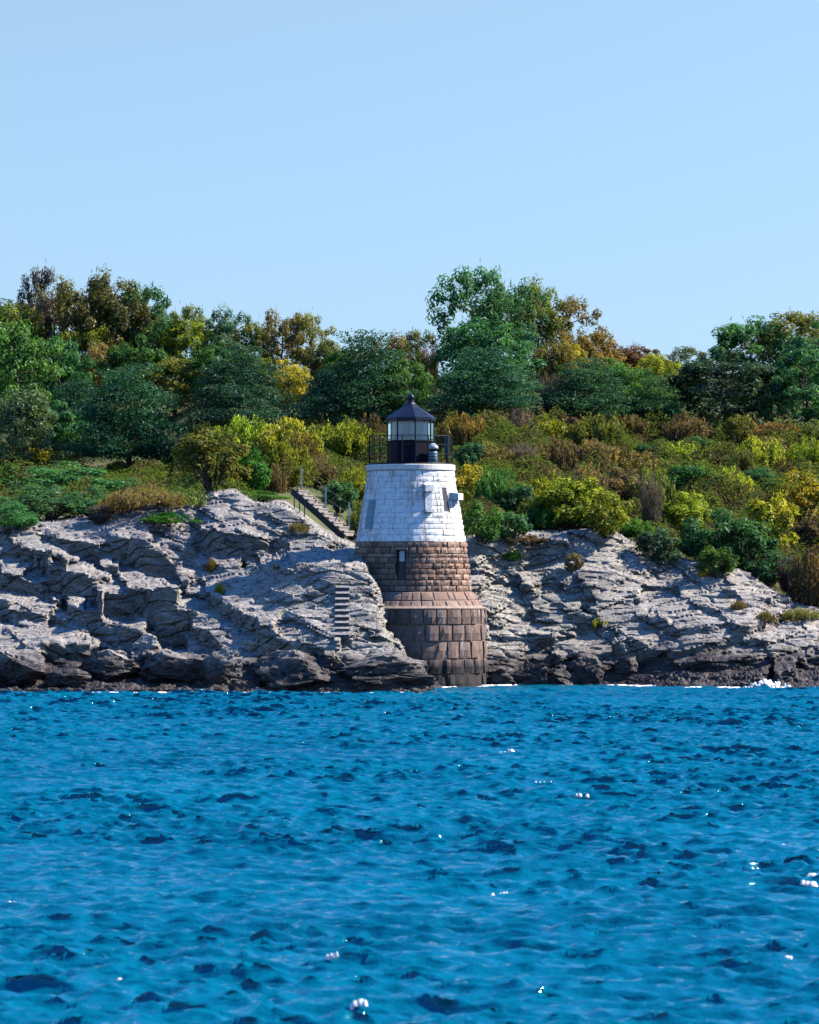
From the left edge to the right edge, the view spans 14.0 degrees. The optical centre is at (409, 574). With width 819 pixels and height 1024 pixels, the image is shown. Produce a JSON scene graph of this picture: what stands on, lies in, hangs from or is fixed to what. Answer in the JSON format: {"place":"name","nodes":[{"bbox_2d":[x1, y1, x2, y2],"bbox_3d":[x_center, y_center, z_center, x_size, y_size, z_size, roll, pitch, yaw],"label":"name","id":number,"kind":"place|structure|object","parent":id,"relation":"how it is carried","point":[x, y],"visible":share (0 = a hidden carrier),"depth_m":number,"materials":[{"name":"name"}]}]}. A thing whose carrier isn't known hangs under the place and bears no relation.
{"place":"outdoors","nodes":[
{"label":"outdoors","id":0,"kind":"place"},
{"bbox_2d":[0,684,818,1023],"bbox_3d":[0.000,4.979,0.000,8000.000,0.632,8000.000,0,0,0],"label":"sea water","id":1,"kind":"structure","parent":0,"point":[202,856],"depth_m":58.61,"materials":[{"name":"blue liquid"}]},
{"bbox_2d":[8,679,817,1009],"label":"surf foam","id":2,"kind":"object","parent":1,"relation":"on","point":[802,883],"visible":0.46,"depth_m":139.31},
{"bbox_2d":[0,487,818,692],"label":"rock shore","id":3,"kind":"structure","parent":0,"point":[76,591],"depth_m":151.06,"materials":[{"name":"stone"}]},
{"bbox_2d":[0,500,41,532],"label":"creeping juniper","id":4,"kind":"object","parent":3,"relation":"on","point":[11,519],"visible":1,"depth_m":156.38,"materials":[{"name":"green plant"}]},
{"bbox_2d":[0,649,47,687],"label":"boulder","id":5,"kind":"object","parent":3,"relation":"on","point":[21,668],"visible":0.96,"depth_m":141.10,"materials":[{"name":"stone"}]},
{"bbox_2d":[0,484,100,519],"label":"creeping juniper","id":6,"kind":"object","parent":3,"relation":"on","point":[35,496],"visible":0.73,"depth_m":160.53,"materials":[{"name":"green plant"}]},
{"bbox_2d":[43,668,91,687],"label":"boulder","id":7,"kind":"object","parent":3,"relation":"on","point":[76,677],"visible":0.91,"depth_m":140.59,"materials":[{"name":"stone"}]},
{"bbox_2d":[75,649,140,681],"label":"boulder","id":8,"kind":"object","parent":3,"relation":"on","point":[107,665],"visible":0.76,"depth_m":141.39,"materials":[{"name":"stone"}]},
{"bbox_2d":[107,483,185,509],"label":"grass tuft","id":9,"kind":"object","parent":3,"relation":"on","point":[136,498],"visible":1,"depth_m":155.93,"materials":[{"name":"brown plant"}]},
{"bbox_2d":[139,650,202,682],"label":"boulder","id":10,"kind":"object","parent":3,"relation":"on","point":[164,665],"visible":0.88,"depth_m":141.18,"materials":[{"name":"stone"}]},
{"bbox_2d":[170,425,252,490],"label":"round bush","id":11,"kind":"object","parent":3,"relation":"on","point":[197,448],"visible":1,"depth_m":161.24,"materials":[{"name":"green plant"}]},
{"bbox_2d":[196,649,243,684],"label":"boulder","id":12,"kind":"object","parent":3,"relation":"on","point":[224,666],"visible":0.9,"depth_m":140.68,"materials":[{"name":"stone"}]},
{"bbox_2d":[236,443,272,491],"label":"round bush","id":13,"kind":"object","parent":3,"relation":"on","point":[261,472],"visible":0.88,"depth_m":163.11,"materials":[{"name":"green plant"}]},
{"bbox_2d":[251,650,335,690],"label":"boulder","id":14,"kind":"object","parent":3,"relation":"on","point":[291,670],"visible":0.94,"depth_m":140.22,"materials":[{"name":"stone"}]},
{"bbox_2d":[282,467,356,539],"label":"wooden stairs","id":15,"kind":"structure","parent":3,"relation":"on","point":[321,512],"depth_m":157.49,"materials":[{"name":"grey wood"}]},
{"bbox_2d":[335,586,349,638],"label":"landing steps","id":16,"kind":"structure","parent":3,"relation":"on","point":[341,624],"depth_m":143.72,"materials":[{"name":"concrete"}]},
{"bbox_2d":[336,650,435,686],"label":"boulder","id":17,"kind":"object","parent":3,"relation":"on","point":[389,667],"visible":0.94,"depth_m":139.94,"materials":[{"name":"stone"}]},
{"bbox_2d":[354,390,487,686],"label":"lighthouse","id":18,"kind":"object","parent":3,"relation":"on","point":[411,544],"visible":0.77,"depth_m":147.91,"materials":[{"name":"stone"}]},
{"bbox_2d":[462,499,502,543],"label":"round bush","id":19,"kind":"object","parent":3,"relation":"on","point":[488,531],"visible":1,"depth_m":155.58,"materials":[{"name":"green plant"}]},
{"bbox_2d":[493,510,533,539],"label":"round bush","id":20,"kind":"object","parent":3,"relation":"on","point":[518,524],"visible":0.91,"depth_m":156.64,"materials":[{"name":"green plant"}]},
{"bbox_2d":[510,660,548,683],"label":"boulder","id":21,"kind":"object","parent":3,"relation":"on","point":[527,671],"visible":0.83,"depth_m":149.78,"materials":[{"name":"stone"}]},
{"bbox_2d":[520,500,564,528],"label":"upright shrub","id":22,"kind":"object","parent":3,"relation":"on","point":[541,520],"visible":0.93,"depth_m":160.55,"materials":[{"name":"green plant"}]},
{"bbox_2d":[525,475,617,528],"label":"round bush","id":23,"kind":"object","parent":3,"relation":"on","point":[561,495],"visible":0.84,"depth_m":160.60,"materials":[{"name":"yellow plant"}]},
{"bbox_2d":[568,654,604,683],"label":"boulder","id":24,"kind":"object","parent":3,"relation":"on","point":[587,668],"visible":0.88,"depth_m":150.24,"materials":[{"name":"stone"}]},
{"bbox_2d":[581,487,633,538],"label":"round bush","id":25,"kind":"object","parent":3,"relation":"on","point":[615,510],"visible":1,"depth_m":158.05,"materials":[{"name":"green plant"}]},
{"bbox_2d":[632,526,682,567],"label":"round bush","id":26,"kind":"object","parent":3,"relation":"on","point":[661,543],"visible":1,"depth_m":157.45,"materials":[{"name":"green plant"}]},
{"bbox_2d":[676,507,743,560],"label":"round bush","id":27,"kind":"object","parent":3,"relation":"on","point":[696,544],"visible":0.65,"depth_m":158.47,"materials":[{"name":"green plant"}]},
{"bbox_2d":[693,545,739,578],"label":"round bush","id":28,"kind":"object","parent":3,"relation":"on","point":[708,557],"visible":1,"depth_m":155.71,"materials":[{"name":"green plant"}]},
{"bbox_2d":[711,514,778,570],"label":"round bush","id":29,"kind":"object","parent":3,"relation":"on","point":[755,538],"visible":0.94,"depth_m":157.51,"materials":[{"name":"green plant"}]},
{"bbox_2d":[743,549,794,586],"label":"round bush","id":30,"kind":"object","parent":3,"relation":"on","point":[763,575],"visible":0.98,"depth_m":156.60,"materials":[{"name":"green plant"}]},
{"bbox_2d":[788,545,818,606],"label":"upright shrub","id":31,"kind":"object","parent":3,"relation":"on","point":[808,594],"visible":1,"depth_m":155.22,"materials":[{"name":"brown plant"}]},
{"bbox_2d":[0,358,818,607],"bbox_3d":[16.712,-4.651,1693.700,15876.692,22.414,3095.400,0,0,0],"label":"hillside ground","id":32,"kind":"structure","parent":0,"point":[341,516],"depth_m":196.10,"materials":[{"name":"green plant"}]},
{"bbox_2d":[0,297,48,373],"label":"broadleaf tree","id":33,"kind":"object","parent":32,"relation":"on","point":[8,311],"visible":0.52,"depth_m":232.42,"materials":[{"name":"green plant"}]},
{"bbox_2d":[0,382,58,466],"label":"broadleaf tree","id":34,"kind":"object","parent":32,"relation":"on","point":[29,406],"visible":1,"depth_m":195.38,"materials":[{"name":"green plant"}]},
{"bbox_2d":[0,317,64,424],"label":"broadleaf tree","id":35,"kind":"object","parent":32,"relation":"on","point":[19,360],"visible":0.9,"depth_m":213.74,"materials":[{"name":"green plant"}]},
{"bbox_2d":[16,257,71,362],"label":"slender tree","id":36,"kind":"object","parent":32,"relation":"on","point":[29,298],"visible":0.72,"depth_m":232.90,"materials":[{"name":"brown plant"}]},
{"bbox_2d":[20,399,88,464],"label":"broadleaf tree","id":37,"kind":"object","parent":32,"relation":"on","point":[62,432],"visible":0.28,"depth_m":201.09,"materials":[{"name":"green plant"}]},
{"bbox_2d":[24,331,97,417],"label":"broadleaf tree","id":38,"kind":"object","parent":32,"relation":"on","point":[70,362],"visible":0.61,"depth_m":216.97,"materials":[{"name":"green plant"}]},
{"bbox_2d":[0,461,140,497],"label":"creeping juniper","id":39,"kind":"object","parent":32,"relation":"on","point":[72,475],"visible":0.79,"depth_m":177.21,"materials":[{"name":"green plant"}]},
{"bbox_2d":[32,274,120,375],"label":"slender tree","id":40,"kind":"object","parent":32,"relation":"on","point":[61,307],"visible":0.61,"depth_m":230.35,"materials":[{"name":"brown plant"}]},
{"bbox_2d":[46,377,111,456],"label":"pine tree","id":41,"kind":"object","parent":32,"relation":"on","point":[71,395],"visible":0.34,"depth_m":204.25,"materials":[{"name":"green plant"}]},
{"bbox_2d":[56,323,111,380],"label":"broadleaf tree","id":42,"kind":"object","parent":32,"relation":"on","point":[86,336],"visible":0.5,"depth_m":228.79,"materials":[{"name":"green plant"}]},
{"bbox_2d":[70,266,151,381],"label":"slender tree","id":43,"kind":"object","parent":32,"relation":"on","point":[90,321],"visible":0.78,"depth_m":229.68,"materials":[{"name":"green plant"}]},
{"bbox_2d":[51,361,195,467],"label":"pine tree","id":44,"kind":"object","parent":32,"relation":"on","point":[139,435],"visible":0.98,"depth_m":195.95,"materials":[{"name":"green plant"}]},
{"bbox_2d":[95,334,177,405],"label":"broadleaf tree","id":45,"kind":"object","parent":32,"relation":"on","point":[125,355],"visible":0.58,"depth_m":219.00,"materials":[{"name":"green plant"}]},
{"bbox_2d":[103,282,179,371],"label":"slender tree","id":46,"kind":"object","parent":32,"relation":"on","point":[148,293],"visible":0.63,"depth_m":230.10,"materials":[{"name":"green plant"}]},
{"bbox_2d":[135,357,214,414],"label":"broadleaf tree","id":47,"kind":"object","parent":32,"relation":"on","point":[173,386],"visible":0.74,"depth_m":217.94,"materials":[{"name":"green plant"}]},
{"bbox_2d":[152,302,210,380],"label":"slender tree","id":48,"kind":"object","parent":32,"relation":"on","point":[187,309],"visible":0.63,"depth_m":230.53,"materials":[{"name":"green plant"}]},
{"bbox_2d":[156,317,236,365],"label":"slender tree","id":49,"kind":"object","parent":32,"relation":"on","point":[197,331],"visible":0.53,"depth_m":229.48,"materials":[{"name":"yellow plant"}]},
{"bbox_2d":[176,342,239,397],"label":"broadleaf tree","id":50,"kind":"object","parent":32,"relation":"on","point":[203,353],"visible":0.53,"depth_m":217.74,"materials":[{"name":"green plant"}]},
{"bbox_2d":[198,302,258,386],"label":"slender tree","id":51,"kind":"object","parent":32,"relation":"on","point":[222,328],"visible":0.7,"depth_m":228.95,"materials":[{"name":"green plant"}]},
{"bbox_2d":[210,413,271,451],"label":"upright shrub","id":52,"kind":"object","parent":32,"relation":"on","point":[243,432],"visible":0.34,"depth_m":183.81,"materials":[{"name":"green plant"}]},
{"bbox_2d":[182,345,300,429],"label":"pine tree","id":53,"kind":"object","parent":32,"relation":"on","point":[226,411],"visible":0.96,"depth_m":195.98,"materials":[{"name":"green plant"}]},
{"bbox_2d":[251,305,312,394],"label":"slender tree","id":54,"kind":"object","parent":32,"relation":"on","point":[285,329],"visible":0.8,"depth_m":227.72,"materials":[{"name":"brown plant"}]},
{"bbox_2d":[250,416,323,460],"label":"upright shrub","id":55,"kind":"object","parent":32,"relation":"on","point":[270,439],"visible":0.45,"depth_m":181.84,"materials":[{"name":"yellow plant"}]},
{"bbox_2d":[264,359,311,410],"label":"broadleaf tree","id":56,"kind":"object","parent":32,"relation":"on","point":[297,375],"visible":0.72,"depth_m":213.89,"materials":[{"name":"yellow plant"}]},
{"bbox_2d":[263,439,315,487],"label":"upright shrub","id":57,"kind":"object","parent":32,"relation":"on","point":[277,454],"visible":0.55,"depth_m":169.30,"materials":[{"name":"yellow plant"}]},
{"bbox_2d":[284,307,340,384],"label":"slender tree","id":58,"kind":"object","parent":32,"relation":"on","point":[309,324],"visible":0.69,"depth_m":227.84,"materials":[{"name":"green plant"}]},
{"bbox_2d":[289,369,360,430],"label":"pine tree","id":59,"kind":"object","parent":32,"relation":"on","point":[319,384],"visible":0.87,"depth_m":196.29,"materials":[{"name":"green plant"}]},
{"bbox_2d":[320,479,359,512],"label":"round bush","id":60,"kind":"object","parent":32,"relation":"on","point":[350,493],"visible":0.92,"depth_m":167.44,"materials":[{"name":"green plant"}]},
{"bbox_2d":[316,418,373,457],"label":"upright shrub","id":61,"kind":"object","parent":32,"relation":"on","point":[346,435],"visible":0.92,"depth_m":187.57,"materials":[{"name":"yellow plant"}]},
{"bbox_2d":[305,328,440,423],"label":"pine tree","id":62,"kind":"object","parent":32,"relation":"on","point":[358,382],"visible":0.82,"depth_m":196.89,"materials":[{"name":"green plant"}]},
{"bbox_2d":[380,359,435,412],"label":"broadleaf tree","id":63,"kind":"object","parent":32,"relation":"on","point":[401,365],"visible":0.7,"depth_m":196.40,"materials":[{"name":"green plant"}]},
{"bbox_2d":[0,391,818,589],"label":"undergrowth","id":64,"kind":"object","parent":32,"relation":"on","point":[166,473],"visible":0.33,"depth_m":181.88,"materials":[{"name":"green plant"}]},
{"bbox_2d":[0,364,818,463],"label":"undergrowth","id":65,"kind":"object","parent":32,"relation":"on","point":[434,391],"visible":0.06,"depth_m":213.23,"materials":[{"name":"green plant"}]},
{"bbox_2d":[396,327,447,394],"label":"slender tree","id":66,"kind":"object","parent":32,"relation":"on","point":[430,363],"visible":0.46,"depth_m":220.53,"materials":[{"name":"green plant"}]},
{"bbox_2d":[436,410,488,444],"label":"upright shrub","id":67,"kind":"object","parent":32,"relation":"on","point":[463,432],"visible":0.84,"depth_m":188.55,"materials":[{"name":"brown plant"}]},
{"bbox_2d":[425,261,518,377],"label":"slender tree","id":68,"kind":"object","parent":32,"relation":"on","point":[466,295],"visible":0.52,"depth_m":223.20,"materials":[{"name":"green plant"}]},
{"bbox_2d":[415,346,552,421],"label":"pine tree","id":69,"kind":"object","parent":32,"relation":"on","point":[489,389],"visible":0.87,"depth_m":194.19,"materials":[{"name":"green plant"}]},
{"bbox_2d":[432,310,546,399],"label":"broadleaf tree","id":70,"kind":"object","parent":32,"relation":"on","point":[488,338],"visible":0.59,"depth_m":206.65,"materials":[{"name":"green plant"}]},
{"bbox_2d":[474,460,521,513],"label":"upright shrub","id":71,"kind":"object","parent":32,"relation":"on","point":[498,484],"visible":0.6,"depth_m":163.16,"materials":[{"name":"green plant"}]},
{"bbox_2d":[467,276,551,388],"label":"slender tree","id":72,"kind":"object","parent":32,"relation":"on","point":[511,300],"visible":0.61,"depth_m":219.78,"materials":[{"name":"green plant"}]},
{"bbox_2d":[504,273,572,385],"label":"slender tree","id":73,"kind":"object","parent":32,"relation":"on","point":[541,329],"visible":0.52,"depth_m":222.41,"materials":[{"name":"green plant"}]},
{"bbox_2d":[520,411,570,443],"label":"upright shrub","id":74,"kind":"object","parent":32,"relation":"on","point":[551,427],"visible":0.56,"depth_m":189.03,"materials":[{"name":"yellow plant"}]},
{"bbox_2d":[526,338,577,390],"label":"broadleaf tree","id":75,"kind":"object","parent":32,"relation":"on","point":[560,352],"visible":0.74,"depth_m":214.31,"materials":[{"name":"green plant"}]},
{"bbox_2d":[536,435,579,472],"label":"upright shrub","id":76,"kind":"object","parent":32,"relation":"on","point":[557,453],"visible":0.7,"depth_m":179.66,"materials":[{"name":"brown plant"}]},
{"bbox_2d":[530,294,608,377],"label":"slender tree","id":77,"kind":"object","parent":32,"relation":"on","point":[575,306],"visible":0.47,"depth_m":223.30,"materials":[{"name":"brown plant"}]},
{"bbox_2d":[520,357,645,419],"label":"pine tree","id":78,"kind":"object","parent":32,"relation":"on","point":[589,402],"visible":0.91,"depth_m":196.47,"materials":[{"name":"green plant"}]},
{"bbox_2d":[556,331,626,368],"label":"slender tree","id":79,"kind":"object","parent":32,"relation":"on","point":[595,349],"visible":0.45,"depth_m":220.83,"materials":[{"name":"orange plant"}]},
{"bbox_2d":[567,411,625,446],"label":"upright shrub","id":80,"kind":"object","parent":32,"relation":"on","point":[596,426],"visible":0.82,"depth_m":188.39,"materials":[{"name":"green plant"}]},
{"bbox_2d":[575,437,619,469],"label":"upright shrub","id":81,"kind":"object","parent":32,"relation":"on","point":[611,455],"visible":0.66,"depth_m":180.14,"materials":[{"name":"brown plant"}]},
{"bbox_2d":[599,463,642,501],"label":"round bush","id":82,"kind":"object","parent":32,"relation":"on","point":[616,482],"visible":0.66,"depth_m":169.91,"materials":[{"name":"brown plant"}]},
{"bbox_2d":[602,359,653,414],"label":"broadleaf tree","id":83,"kind":"object","parent":32,"relation":"on","point":[623,373],"visible":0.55,"depth_m":199.09,"materials":[{"name":"green plant"}]},
{"bbox_2d":[611,448,659,473],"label":"upright shrub","id":84,"kind":"object","parent":32,"relation":"on","point":[629,459],"visible":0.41,"depth_m":181.08,"materials":[{"name":"brown plant"}]},
{"bbox_2d":[637,473,663,527],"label":"twiggy shrub","id":85,"kind":"object","parent":32,"relation":"on","point":[649,511],"visible":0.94,"depth_m":164.36,"materials":[{"name":"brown plant"}]},
{"bbox_2d":[619,374,685,425],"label":"pine tree","id":86,"kind":"object","parent":32,"relation":"on","point":[659,390],"visible":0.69,"depth_m":197.28,"materials":[{"name":"green plant"}]},
{"bbox_2d":[627,460,678,520],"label":"upright shrub","id":87,"kind":"object","parent":32,"relation":"on","point":[671,492],"visible":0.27,"depth_m":168.84,"materials":[{"name":"green plant"}]},
{"bbox_2d":[631,352,681,400],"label":"broadleaf tree","id":88,"kind":"object","parent":32,"relation":"on","point":[663,367],"visible":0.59,"depth_m":216.64,"materials":[{"name":"yellow plant"}]},
{"bbox_2d":[661,409,714,442],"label":"upright shrub","id":89,"kind":"object","parent":32,"relation":"on","point":[695,427],"visible":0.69,"depth_m":192.65,"materials":[{"name":"brown plant"}]},
{"bbox_2d":[663,486,716,529],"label":"round bush","id":90,"kind":"object","parent":32,"relation":"on","point":[684,507],"visible":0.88,"depth_m":166.04,"materials":[{"name":"green plant"}]},
{"bbox_2d":[667,463,723,498],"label":"round bush","id":91,"kind":"object","parent":32,"relation":"on","point":[691,472],"visible":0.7,"depth_m":176.09,"materials":[{"name":"green plant"}]},
{"bbox_2d":[688,441,755,473],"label":"upright shrub","id":92,"kind":"object","parent":32,"relation":"on","point":[744,456],"visible":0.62,"depth_m":184.92,"materials":[{"name":"green plant"}]},
{"bbox_2d":[661,350,785,424],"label":"broadleaf tree","id":93,"kind":"object","parent":32,"relation":"on","point":[741,388],"visible":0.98,"depth_m":198.09,"materials":[{"name":"green plant"}]},
{"bbox_2d":[721,412,757,444],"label":"round bush","id":94,"kind":"object","parent":32,"relation":"on","point":[743,427],"visible":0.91,"depth_m":192.88,"materials":[{"name":"green plant"}]},
{"bbox_2d":[706,315,792,379],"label":"broadleaf tree","id":95,"kind":"object","parent":32,"relation":"on","point":[731,335],"visible":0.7,"depth_m":223.87,"materials":[{"name":"green plant"}]},
{"bbox_2d":[736,436,785,467],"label":"upright shrub","id":96,"kind":"object","parent":32,"relation":"on","point":[755,446],"visible":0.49,"depth_m":187.54,"materials":[{"name":"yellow plant"}]},
{"bbox_2d":[743,491,799,556],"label":"round bush","id":97,"kind":"object","parent":32,"relation":"on","point":[764,511],"visible":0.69,"depth_m":163.97,"materials":[{"name":"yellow plant"}]},
{"bbox_2d":[744,367,800,421],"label":"broadleaf tree","id":98,"kind":"object","parent":32,"relation":"on","point":[767,413],"visible":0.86,"depth_m":198.49,"materials":[{"name":"green plant"}]},
{"bbox_2d":[736,307,818,376],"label":"slender tree","id":99,"kind":"object","parent":32,"relation":"on","point":[803,323],"visible":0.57,"depth_m":224.40,"materials":[{"name":"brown plant"}]},
{"bbox_2d":[765,464,818,524],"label":"round bush","id":100,"kind":"object","parent":32,"relation":"on","point":[808,488],"visible":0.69,"depth_m":174.33,"materials":[{"name":"yellow plant"}]},
{"bbox_2d":[767,345,818,422],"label":"broadleaf tree","id":101,"kind":"object","parent":32,"relation":"on","point":[786,365],"visible":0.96,"depth_m":198.57,"materials":[{"name":"green plant"}]},
{"bbox_2d":[778,321,818,387],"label":"broadleaf tree","id":102,"kind":"object","parent":32,"relation":"on","point":[796,342],"visible":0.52,"depth_m":220.19,"materials":[{"name":"green plant"}]},
{"bbox_2d":[784,511,818,560],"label":"round bush","id":103,"kind":"object","parent":32,"relation":"on","point":[807,528],"visible":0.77,"depth_m":165.50,"materials":[{"name":"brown plant"}]},
{"bbox_2d":[0,0,818,383],"label":"sky","id":104,"kind":"structure","parent":0,"point":[654,162],"materials":[{"name":"blue"}]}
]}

